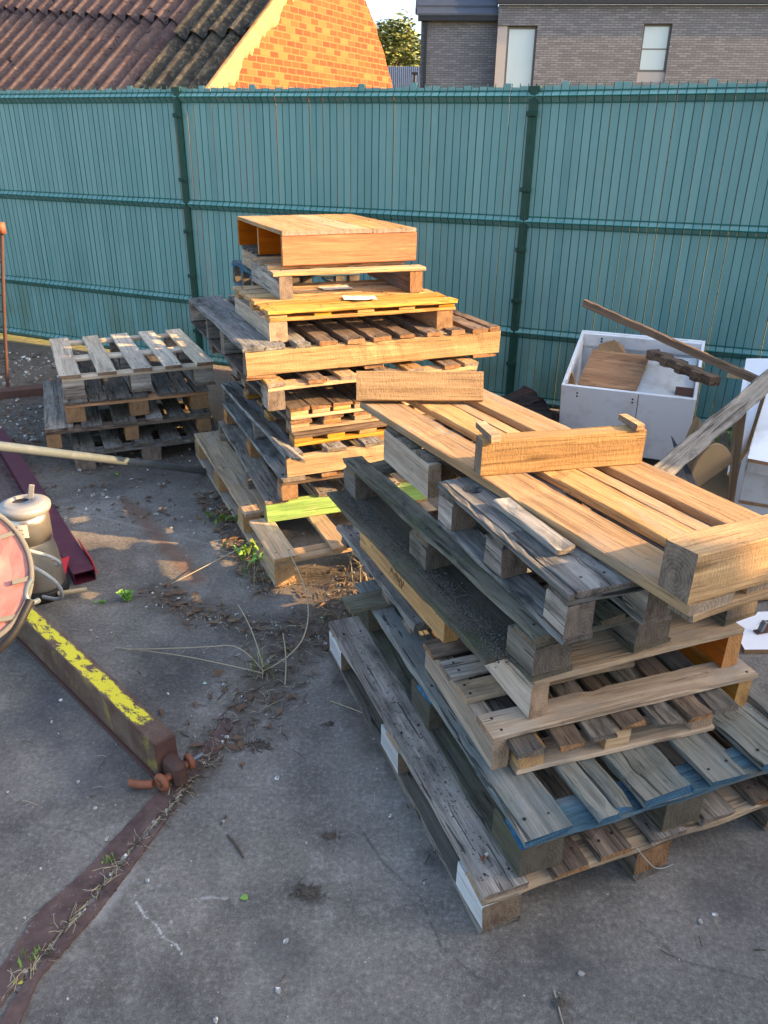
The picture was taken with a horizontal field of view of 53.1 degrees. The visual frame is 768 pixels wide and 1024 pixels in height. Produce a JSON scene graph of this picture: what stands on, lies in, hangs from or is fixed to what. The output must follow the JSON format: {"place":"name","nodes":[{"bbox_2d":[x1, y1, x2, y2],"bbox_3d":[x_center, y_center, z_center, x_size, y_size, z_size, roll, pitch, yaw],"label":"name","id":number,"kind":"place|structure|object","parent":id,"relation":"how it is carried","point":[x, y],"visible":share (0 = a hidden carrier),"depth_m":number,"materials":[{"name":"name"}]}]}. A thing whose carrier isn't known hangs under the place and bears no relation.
{"place":"outdoors","nodes":[
{"label":"outdoors","id":0,"kind":"place"},
{"bbox_2d":[0,351,104,444],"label":"gravel","id":1,"kind":"structure","parent":0,"point":[32,438],"depth_m":5.89,"materials":[{"name":"gravel"}]},
{"bbox_2d":[0,226,767,1023],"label":"ground","id":2,"kind":"structure","parent":0,"point":[384,934],"depth_m":2.16,"materials":[{"name":"asphalt"}]},
{"bbox_2d":[0,222,9,386],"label":"rung frame","id":3,"kind":"object","parent":2,"relation":"on","point":[2,278],"visible":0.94,"depth_m":5.97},
{"bbox_2d":[0,513,33,637],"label":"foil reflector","id":4,"kind":"object","parent":2,"relation":"on","point":[16,567],"visible":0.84,"depth_m":2.73,"materials":[{"name":"pink"}]},
{"bbox_2d":[0,599,34,652],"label":"rubber hose","id":5,"kind":"object","parent":4,"relation":"attached to","point":[10,636],"visible":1,"depth_m":2.48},
{"bbox_2d":[23,578,40,604],"bbox_3d":[-1.175,0.268,2.555,0.042,0.092,0.053,15,29,27],"label":"steel hook","id":6,"kind":"object","parent":5,"relation":"attached to","point":[27,586],"visible":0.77,"depth_m":2.55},
{"bbox_2d":[0,384,43,399],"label":"steel channel","id":7,"kind":"object","parent":2,"relation":"on","point":[20,391],"depth_m":6.06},
{"bbox_2d":[17,945,39,967],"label":"weed","id":8,"kind":"object","parent":2,"relation":"on","point":[19,961],"visible":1,"depth_m":1.87,"materials":[{"name":"green plant"}]},
{"bbox_2d":[0,484,69,604],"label":"submersible pump","id":9,"kind":"object","parent":2,"relation":"on","point":[27,516],"visible":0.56,"depth_m":3.26,"materials":[{"name":"beige metal"}]},
{"bbox_2d":[30,549,60,566],"bbox_3d":[-1.511,0.184,3.194,0.305,0.143,0.076,-2,25,-6],"label":"power cable","id":10,"kind":"object","parent":9,"relation":"attached to","point":[55,559],"visible":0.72,"depth_m":3.19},
{"bbox_2d":[34,565,63,600],"bbox_3d":[-1.501,0.272,3.212,0.309,0.254,0.087,1,25,0],"label":"power cable","id":11,"kind":"object","parent":9,"relation":"attached to","point":[53,580],"visible":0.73,"depth_m":3.20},
{"bbox_2d":[0,429,95,584],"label":"steel beam","id":12,"kind":"object","parent":2,"relation":"on","point":[80,569],"visible":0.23,"depth_m":3.90,"materials":[{"name":"metal"}]},
{"bbox_2d":[62,539,96,574],"bbox_3d":[-1.519,0.242,3.546,0.309,0.076,0.300,-15,30,-30],"label":"red bracket","id":13,"kind":"object","parent":12,"relation":"attached to","point":[65,561],"visible":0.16,"depth_m":3.54,"materials":[{"name":"metal"}]},
{"bbox_2d":[58,587,86,595],"bbox_3d":[-1.366,0.349,3.368,0.121,0.027,0.025,-6,26,-13],"label":"tan hose","id":14,"kind":"object","parent":2,"relation":"on","point":[74,591],"visible":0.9,"depth_m":3.36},
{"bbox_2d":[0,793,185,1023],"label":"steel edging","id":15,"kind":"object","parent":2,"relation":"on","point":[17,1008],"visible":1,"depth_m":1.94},
{"bbox_2d":[8,605,187,786],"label":"steel beam","id":16,"kind":"structure","parent":2,"relation":"on","point":[138,732],"depth_m":2.60,"materials":[{"name":"metal"}]},
{"bbox_2d":[127,752,203,791],"bbox_3d":[-0.670,0.813,2.369,0.237,0.080,0.093,-9,27,-20],"label":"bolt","id":17,"kind":"object","parent":16,"relation":"hanging from","point":[160,781],"visible":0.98,"depth_m":2.35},
{"bbox_2d":[0,441,205,473],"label":"steel pipe","id":18,"kind":"object","parent":2,"relation":"on","point":[45,451],"visible":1,"depth_m":3.66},
{"bbox_2d":[0,425,208,526],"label":"litter","id":19,"kind":"object","parent":2,"relation":"on","point":[103,494],"visible":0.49,"depth_m":4.47,"materials":[{"name":"white"}]},
{"bbox_2d":[1,737,227,1000],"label":"litter","id":20,"kind":"object","parent":2,"relation":"on","point":[83,907],"visible":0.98,"depth_m":2.09,"materials":[{"name":"brown"}]},
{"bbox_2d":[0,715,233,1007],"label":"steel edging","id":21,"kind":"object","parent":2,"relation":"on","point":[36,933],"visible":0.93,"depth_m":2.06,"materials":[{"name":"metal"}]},
{"bbox_2d":[115,589,133,601],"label":"weed","id":22,"kind":"object","parent":2,"relation":"on","point":[125,595],"visible":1,"depth_m":3.35,"materials":[{"name":"green plant"}]},
{"bbox_2d":[69,400,217,469],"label":"pallet","id":23,"kind":"object","parent":2,"relation":"on","point":[147,444],"visible":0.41,"depth_m":4.89,"materials":[{"name":"grey wood"}]},
{"bbox_2d":[43,378,211,447],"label":"pallet","id":24,"kind":"object","parent":23,"relation":"on","point":[57,425],"visible":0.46,"depth_m":4.91,"materials":[{"name":"grey wood"}]},
{"bbox_2d":[62,355,209,422],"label":"pallet","id":25,"kind":"object","parent":24,"relation":"on","point":[118,390],"visible":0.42,"depth_m":4.96,"materials":[{"name":"grey wood"}]},
{"bbox_2d":[49,329,214,399],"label":"pallet","id":26,"kind":"object","parent":25,"relation":"on","point":[178,350],"visible":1,"depth_m":5.10,"materials":[{"name":"grey wood"}]},
{"bbox_2d":[171,87,203,350],"bbox_3d":[-1.641,-2.275,6.509,0.078,2.325,0.081,10,27,19],"label":"fence post","id":27,"kind":"object","parent":2,"relation":"on","point":[183,179],"visible":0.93,"depth_m":6.34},
{"bbox_2d":[0,86,195,349],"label":"slatted fence","id":28,"kind":"object","parent":27,"relation":"attached to","point":[92,204],"visible":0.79,"depth_m":6.82,"materials":[{"name":"green plastic"}]},
{"bbox_2d":[115,647,263,673],"bbox_3d":[-0.757,0.564,2.962,0.628,0.020,0.011,7,26,13],"label":"dry stalk","id":29,"kind":"object","parent":2,"relation":"on","point":[192,657],"visible":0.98,"depth_m":2.95,"materials":[{"name":"plant"}]},
{"bbox_2d":[128,645,263,671],"bbox_3d":[-0.719,0.541,2.983,0.562,0.044,0.084,6,26,11],"label":"dry stalk","id":30,"kind":"object","parent":2,"relation":"on","point":[197,647],"visible":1,"depth_m":2.98,"materials":[{"name":"plant"}]},
{"bbox_2d":[0,0,394,327],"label":"brick barn","id":31,"kind":"structure","parent":2,"relation":"on","point":[97,44],"depth_m":9.11,"materials":[{"name":"brick"}]},
{"bbox_2d":[171,547,241,583],"bbox_3d":[-0.822,0.250,3.594,0.380,0.061,0.017,-20,32,-37],"label":"dry stalk","id":32,"kind":"object","parent":2,"relation":"on","point":[206,565],"visible":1,"depth_m":3.58,"materials":[{"name":"plant"}]},
{"bbox_2d":[134,579,301,655],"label":"litter","id":33,"kind":"object","parent":2,"relation":"on","point":[198,609],"visible":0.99,"depth_m":3.27,"materials":[{"name":"brown"}]},
{"bbox_2d":[202,505,237,525],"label":"weed","id":34,"kind":"object","parent":2,"relation":"on","point":[222,515],"visible":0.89,"depth_m":4.09,"materials":[{"name":"green plant"}]},
{"bbox_2d":[192,490,288,599],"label":"litter","id":35,"kind":"object","parent":2,"relation":"on","point":[216,529],"visible":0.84,"depth_m":3.90,"materials":[{"name":"brown"}]},
{"bbox_2d":[222,538,263,570],"bbox_3d":[-0.626,0.185,3.733,0.242,0.067,0.266,-15,29,-30],"label":"weed","id":36,"kind":"object","parent":2,"relation":"on","point":[245,549],"visible":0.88,"depth_m":3.71,"materials":[{"name":"green plant"}]},
{"bbox_2d":[238,605,261,663],"bbox_3d":[-0.531,0.485,3.061,0.013,0.064,0.365,-10,27,-21],"label":"dry stalk","id":37,"kind":"object","parent":2,"relation":"on","point":[252,632],"visible":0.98,"depth_m":3.05,"materials":[{"name":"plant"}]},
{"bbox_2d":[232,562,272,588],"bbox_3d":[-0.560,0.270,3.517,0.235,0.099,0.188,-13,28,-26],"label":"weed","id":38,"kind":"object","parent":2,"relation":"on","point":[254,574],"visible":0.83,"depth_m":3.52,"materials":[{"name":"plant"}]},
{"bbox_2d":[242,738,278,756],"bbox_3d":[-0.415,0.779,2.550,0.132,0.012,0.088,1,25,0],"label":"dirt clod","id":39,"kind":"object","parent":2,"relation":"on","point":[259,744],"visible":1,"depth_m":2.55,"materials":[{"name":"soil"}]},
{"bbox_2d":[245,648,275,680],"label":"weed","id":40,"kind":"object","parent":2,"relation":"on","point":[262,664],"visible":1,"depth_m":2.91,"materials":[{"name":"plant"}]},
{"bbox_2d":[159,554,372,772],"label":"litter","id":41,"kind":"object","parent":2,"relation":"on","point":[240,743],"visible":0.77,"depth_m":2.85,"materials":[{"name":"brown"}]},
{"bbox_2d":[282,633,286,684],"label":"dry stalk","id":42,"kind":"object","parent":2,"relation":"on","point":[285,659],"visible":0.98,"depth_m":2.87,"materials":[{"name":"plant"}]},
{"bbox_2d":[263,531,308,670],"bbox_3d":[-0.382,0.349,3.161,0.175,0.247,0.736,0,25,-2],"label":"dry stalk","id":43,"kind":"object","parent":2,"relation":"on","point":[307,605],"visible":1,"depth_m":2.90,"materials":[{"name":"plant"}]},
{"bbox_2d":[288,879,329,902],"bbox_3d":[-0.202,1.014,2.059,0.119,0.012,0.081,1,25,0],"label":"dirt clod","id":44,"kind":"object","parent":2,"relation":"on","point":[309,892],"visible":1,"depth_m":2.05,"materials":[{"name":"soil"}]},
{"bbox_2d":[194,430,436,587],"bbox_3d":[-0.373,-0.163,4.381,1.056,0.153,1.817,-10,27,-22],"label":"pallet","id":45,"kind":"object","parent":2,"relation":"on","point":[220,461],"visible":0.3,"depth_m":3.92,"materials":[{"name":"beige wood"}]},
{"bbox_2d":[218,420,427,522],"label":"pallet","id":46,"kind":"object","parent":45,"relation":"on","point":[261,476],"visible":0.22,"depth_m":3.88,"materials":[{"name":"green wood"}]},
{"bbox_2d":[223,399,383,500],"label":"pallet","id":47,"kind":"object","parent":46,"relation":"on","point":[267,450],"visible":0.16,"depth_m":3.96,"materials":[{"name":"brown wood"}]},
{"bbox_2d":[222,381,422,476],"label":"pallet","id":48,"kind":"object","parent":47,"relation":"on","point":[331,455],"visible":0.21,"depth_m":3.75,"materials":[{"name":"brown wood"}]},
{"bbox_2d":[221,384,305,462],"bbox_3d":[-0.661,-0.487,4.027,0.079,0.028,1.303,15,16,-32],"label":"loose board","id":49,"kind":"object","parent":48,"relation":"on","point":[284,446],"visible":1,"depth_m":3.91,"materials":[{"name":"grey wood"}]},
{"bbox_2d":[231,374,434,446],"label":"pallet","id":50,"kind":"object","parent":48,"relation":"on","point":[335,433],"visible":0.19,"depth_m":3.80,"materials":[{"name":"wood"}]},
{"bbox_2d":[228,363,424,432],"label":"pallet","id":51,"kind":"object","parent":50,"relation":"on","point":[307,424],"visible":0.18,"depth_m":3.79,"materials":[{"name":"brown wood"}]},
{"bbox_2d":[255,365,409,419],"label":"pallet","id":52,"kind":"object","parent":51,"relation":"on","point":[317,401],"visible":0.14,"depth_m":3.81,"materials":[{"name":"brown wood"}]},
{"bbox_2d":[208,341,477,410],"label":"pallet","id":53,"kind":"object","parent":52,"relation":"on","point":[273,389],"visible":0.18,"depth_m":3.71,"materials":[{"name":"brown wood"}]},
{"bbox_2d":[187,295,500,380],"bbox_3d":[-0.296,-1.070,4.377,1.372,0.160,1.435,-10,27,-21],"label":"pallet","id":54,"kind":"object","parent":53,"relation":"on","point":[246,350],"visible":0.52,"depth_m":3.87,"materials":[{"name":"brown wood"}]},
{"bbox_2d":[231,260,359,285],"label":"pallet","id":55,"kind":"object","parent":54,"relation":"on","point":[242,275],"visible":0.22,"depth_m":4.98,"materials":[{"name":"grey wood"}]},
{"bbox_2d":[242,244,347,269],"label":"pallet","id":56,"kind":"object","parent":55,"relation":"on","point":[249,251],"visible":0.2,"depth_m":4.68,"materials":[{"name":"beige wood"}]},
{"bbox_2d":[234,296,452,341],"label":"pallet","id":57,"kind":"object","parent":54,"relation":"on","point":[278,331],"visible":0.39,"depth_m":3.95,"materials":[{"name":"brown wood"}]},
{"bbox_2d":[232,280,458,321],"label":"pallet","id":58,"kind":"object","parent":57,"relation":"on","point":[315,300],"visible":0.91,"depth_m":3.90,"materials":[{"name":"wood"}]},
{"bbox_2d":[319,285,351,289],"bbox_3d":[-0.266,-1.226,4.194,0.170,0.005,0.120,-10,27,-21],"label":"paper sheet","id":59,"kind":"object","parent":58,"relation":"on","point":[335,287],"visible":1,"depth_m":4.19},
{"bbox_2d":[251,256,425,299],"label":"pallet","id":60,"kind":"object","parent":58,"relation":"on","point":[269,275],"visible":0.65,"depth_m":4.07,"materials":[{"name":"brown wood"}]},
{"bbox_2d":[237,214,416,265],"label":"pallet","id":61,"kind":"object","parent":60,"relation":"on","point":[315,239],"visible":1,"depth_m":4.17,"materials":[{"name":"orange wood"}]},
{"bbox_2d":[342,295,377,299],"bbox_3d":[-0.124,-1.092,3.915,0.170,0.006,0.120,-3,25,-8],"label":"paper sheet","id":62,"kind":"object","parent":58,"relation":"on","point":[347,297],"visible":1,"depth_m":3.91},
{"bbox_2d":[317,827,340,843],"bbox_3d":[-0.157,0.936,2.223,0.071,0.012,0.056,-7,26,-16],"label":"dirt clod","id":63,"kind":"object","parent":2,"relation":"on","point":[331,835],"visible":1,"depth_m":2.22,"materials":[{"name":"soil"}]},
{"bbox_2d":[323,549,373,593],"bbox_3d":[0.074,0.197,3.505,0.739,0.255,0.625,1,25,0],"label":"weed","id":64,"kind":"object","parent":2,"relation":"on","point":[359,566],"visible":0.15,"depth_m":3.53,"materials":[{"name":"plant"}]},
{"bbox_2d":[178,83,537,396],"bbox_3d":[-0.319,-2.094,6.008,2.820,2.210,0.054,11,27,19],"label":"slatted fence","id":65,"kind":"object","parent":2,"relation":"on","point":[364,138],"visible":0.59,"depth_m":5.75,"materials":[{"name":"green plastic"}]},
{"bbox_2d":[6,527,767,1023],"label":"litter","id":66,"kind":"object","parent":2,"relation":"on","point":[580,973],"visible":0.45,"depth_m":2.14,"materials":[{"name":"white"}]},
{"bbox_2d":[374,9,420,66],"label":"tree","id":67,"kind":"object","parent":2,"relation":"on","point":[395,38],"visible":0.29,"depth_m":40.85,"materials":[{"name":"green plant"}]},
{"bbox_2d":[394,36,420,66],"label":"tree","id":68,"kind":"object","parent":2,"relation":"on","point":[418,42],"visible":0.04,"depth_m":43.97,"materials":[{"name":"green plant"}]},
{"bbox_2d":[478,385,558,422],"bbox_3d":[0.920,-0.645,5.126,0.829,0.418,0.947,1,25,0],"label":"rotten wood sheet","id":69,"kind":"object","parent":2,"relation":"on","point":[526,397],"visible":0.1,"depth_m":5.07,"materials":[{"name":"brown"}]},
{"bbox_2d":[505,86,541,394],"bbox_3d":[0.990,-1.791,5.589,0.078,2.295,0.081,10,27,19],"label":"fence post","id":70,"kind":"object","parent":2,"relation":"on","point":[525,188],"visible":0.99,"depth_m":5.49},
{"bbox_2d":[328,616,767,933],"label":"pallet","id":71,"kind":"object","parent":2,"relation":"on","point":[492,900],"visible":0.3,"depth_m":2.17,"materials":[{"name":"grey wood"}]},
{"bbox_2d":[342,633,512,880],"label":"dirt","id":72,"kind":"structure","parent":71,"relation":"on","point":[427,755],"depth_m":2.30,"materials":[{"name":"soil"}]},
{"bbox_2d":[355,567,767,876],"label":"pallet","id":73,"kind":"object","parent":71,"relation":"on","point":[529,822],"visible":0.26,"depth_m":2.10,"materials":[{"name":"grey wood"}]},
{"bbox_2d":[336,510,434,632],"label":"pallet","id":74,"kind":"object","parent":73,"relation":"on","point":[390,594],"visible":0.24,"depth_m":2.82,"materials":[{"name":"grey wood"}]},
{"bbox_2d":[423,638,757,769],"bbox_3d":[0.614,0.493,2.381,0.888,0.127,0.495,-8,27,-18],"label":"pallet","id":75,"kind":"object","parent":73,"relation":"on","point":[489,731],"visible":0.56,"depth_m":2.21,"materials":[{"name":"brown wood"}]},
{"bbox_2d":[360,510,548,642],"bbox_3d":[0.346,0.189,2.716,0.606,0.133,0.823,-10,27,-21],"label":"pallet","id":76,"kind":"object","parent":75,"relation":"on","point":[444,632],"visible":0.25,"depth_m":2.57,"materials":[{"name":"brown wood"}]},
{"bbox_2d":[481,612,744,719],"bbox_3d":[0.666,0.384,2.309,0.722,0.134,0.343,-9,27,-19],"label":"pallet","id":77,"kind":"object","parent":75,"relation":"on","point":[717,642],"visible":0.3,"depth_m":2.17,"materials":[{"name":"brown wood"}]},
{"bbox_2d":[327,441,757,681],"bbox_3d":[0.441,0.056,2.664,0.887,0.152,1.366,-10,27,-22],"label":"pallet","id":78,"kind":"object","parent":77,"relation":"on","point":[536,650],"visible":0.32,"depth_m":2.32,"materials":[{"name":"grey wood"}]},
{"bbox_2d":[384,413,521,497],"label":"pallet","id":79,"kind":"object","parent":78,"relation":"on","point":[417,466],"visible":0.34,"depth_m":2.79,"materials":[{"name":"grey wood"}]},
{"bbox_2d":[437,467,684,645],"bbox_3d":[0.578,0.073,2.281,0.593,0.155,0.753,-9,27,-20],"label":"pallet","id":80,"kind":"object","parent":78,"relation":"on","point":[506,552],"visible":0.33,"depth_m":2.05,"materials":[{"name":"grey wood"}]},
{"bbox_2d":[493,498,574,554],"bbox_3d":[0.413,0.036,2.148,0.058,0.025,0.336,-10,27,-21],"label":"short slat","id":81,"kind":"object","parent":80,"relation":"on","point":[549,538],"visible":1,"depth_m":2.12,"materials":[{"name":"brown wood"}]},
{"bbox_2d":[356,371,767,622],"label":"pallet","id":82,"kind":"object","parent":80,"relation":"on","point":[695,570],"visible":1,"depth_m":2.36,"materials":[{"name":"brown wood"}]},
{"bbox_2d":[654,369,767,474],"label":"plank","id":83,"kind":"object","parent":82,"relation":"on","point":[684,452],"visible":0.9,"depth_m":3.45,"materials":[{"name":"grey wood"}]},
{"bbox_2d":[675,467,686,480],"bbox_3d":[1.284,-0.150,3.342,0.129,0.022,0.350,40,38,24],"label":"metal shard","id":84,"kind":"object","parent":83,"relation":"on","point":[680,473],"visible":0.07,"depth_m":3.37,"materials":[{"name":"metal"}]},
{"bbox_2d":[691,443,731,486],"bbox_3d":[1.472,-0.223,3.477,0.250,0.200,0.013,-34,44,-7],"label":"cardboard disc","id":85,"kind":"object","parent":83,"relation":"on","point":[712,460],"visible":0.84,"depth_m":3.47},
{"bbox_2d":[671,436,696,485],"bbox_3d":[1.340,-0.219,3.489,0.067,0.067,0.338,22,37,-37],"label":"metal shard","id":86,"kind":"object","parent":85,"relation":"on","point":[689,477],"visible":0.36,"depth_m":3.45,"materials":[{"name":"metal"}]},
{"bbox_2d":[453,650,737,774],"bbox_3d":[0.611,0.540,2.307,0.701,0.106,0.482,-7,26,-16],"label":"pallet","id":87,"kind":"object","parent":73,"relation":"on","point":[632,728],"visible":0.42,"depth_m":2.16,"materials":[{"name":"beige wood"}]},
{"bbox_2d":[553,996,564,1006],"bbox_3d":[0.410,1.139,1.790,0.027,0.015,0.023,-14,29,-28],"label":"plant burr","id":88,"kind":"object","parent":2,"relation":"on","point":[559,1001],"visible":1,"depth_m":1.79,"materials":[{"name":"plant"}]},
{"bbox_2d":[559,330,704,459],"bbox_3d":[1.607,-0.770,5.003,0.788,0.470,0.702,10,44,19],"label":"cabinet","id":89,"kind":"object","parent":2,"relation":"on","point":[663,418],"visible":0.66,"depth_m":4.76,"materials":[{"name":"white laminate"}]},
{"bbox_2d":[597,340,625,352],"bbox_3d":[1.503,-1.079,5.042,0.200,0.097,0.031,10,-12,19],"label":"board offcut","id":90,"kind":"object","parent":89,"relation":"in","point":[614,346],"visible":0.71,"depth_m":5.04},
{"bbox_2d":[577,349,648,391],"bbox_3d":[1.450,-0.894,4.835,0.380,0.020,0.440,10,43,19],"label":"plywood sheet","id":91,"kind":"object","parent":89,"relation":"in","point":[613,370],"visible":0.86,"depth_m":4.83,"materials":[{"name":"brown wood"}]},
{"bbox_2d":[636,357,696,397],"bbox_3d":[1.745,-0.839,4.786,0.360,0.029,0.506,11,43,19],"label":"worn board","id":92,"kind":"object","parent":89,"relation":"in","point":[656,378],"visible":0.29,"depth_m":4.73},
{"bbox_2d":[582,299,757,382],"bbox_3d":[1.516,-0.916,4.100,0.026,0.044,1.169,-23,45,-31],"label":"plank","id":93,"kind":"object","parent":89,"relation":"on","point":[735,370],"visible":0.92,"depth_m":4.07,"materials":[{"name":"brown wood"}]},
{"bbox_2d":[646,349,720,385],"bbox_3d":[1.753,-0.859,4.540,0.096,0.052,0.661,-4,26,-10],"label":"notched timber","id":94,"kind":"object","parent":89,"relation":"on","point":[693,373],"visible":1,"depth_m":4.47,"materials":[{"name":"brown wood"}]},
{"bbox_2d":[675,386,693,396],"bbox_3d":[1.789,-0.695,4.591,0.100,0.106,0.012,10,-14,19],"label":"board offcut","id":95,"kind":"object","parent":89,"relation":"in","point":[683,391],"visible":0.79,"depth_m":4.59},
{"bbox_2d":[514,79,767,430],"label":"slatted fence","id":96,"kind":"object","parent":2,"relation":"on","point":[569,218],"visible":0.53,"depth_m":5.16,"materials":[{"name":"green plastic"}]},
{"bbox_2d":[734,395,767,514],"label":"cabinet","id":97,"kind":"object","parent":2,"relation":"on","point":[751,494],"visible":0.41,"depth_m":3.68,"materials":[{"name":"white laminate"}]},
{"bbox_2d":[685,416,728,499],"bbox_3d":[1.604,-0.243,3.767,0.297,0.297,0.474,15,29,28],"label":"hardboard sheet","id":98,"kind":"object","parent":97,"relation":"on","point":[717,484],"visible":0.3,"depth_m":3.74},
{"bbox_2d":[727,358,767,475],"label":"laminate board","id":99,"kind":"object","parent":97,"relation":"on","point":[758,366],"visible":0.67,"depth_m":3.87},
{"bbox_2d":[728,412,746,502],"bbox_3d":[1.657,-0.268,3.617,0.037,0.431,0.447,8,26,15],"label":"hardboard sheet","id":100,"kind":"object","parent":99,"relation":"on","point":[738,426],"visible":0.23,"depth_m":3.59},
{"bbox_2d":[747,394,767,465],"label":"laminate board","id":101,"kind":"object","parent":97,"relation":"on","point":[758,452],"visible":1,"depth_m":3.52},
{"bbox_2d":[736,611,767,652],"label":"laminate board","id":102,"kind":"object","parent":2,"relation":"on","point":[752,641],"visible":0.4,"depth_m":3.14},
{"bbox_2d":[753,620,767,633],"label":"hinge","id":103,"kind":"object","parent":102,"relation":"attached to","point":[762,627],"visible":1,"depth_m":3.15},
{"bbox_2d":[387,66,419,101],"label":"distant house","id":104,"kind":"structure","parent":0,"point":[406,76],"depth_m":32.59,"materials":[{"name":"grey metal"}]},
{"bbox_2d":[330,489,516,667],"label":"dirt","id":105,"kind":"structure","parent":0,"point":[445,585],"depth_m":2.41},
{"bbox_2d":[366,0,767,57],"label":"sky","id":106,"kind":"structure","parent":0,"point":[379,9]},
{"bbox_2d":[415,0,767,226],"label":"grey brick house","id":107,"kind":"structure","parent":0,"point":[491,43],"depth_m":19.52,"materials":[{"name":"brick"}]},
{"bbox_2d":[504,27,536,126],"bbox_3d":[3.502,-11.290,20.024,0.744,2.295,0.069,2,25,4],"label":"window","id":108,"kind":"structure","parent":107,"relation":"in","point":[521,41],"depth_m":19.78,"materials":[{"name":"grey"}]},
{"bbox_2d":[638,24,671,71],"bbox_3d":[6.859,-11.774,19.512,0.699,1.042,0.078,2,25,4],"label":"window","id":109,"kind":"structure","parent":107,"relation":"in","point":[656,37],"depth_m":19.48,"materials":[{"name":"grey"}]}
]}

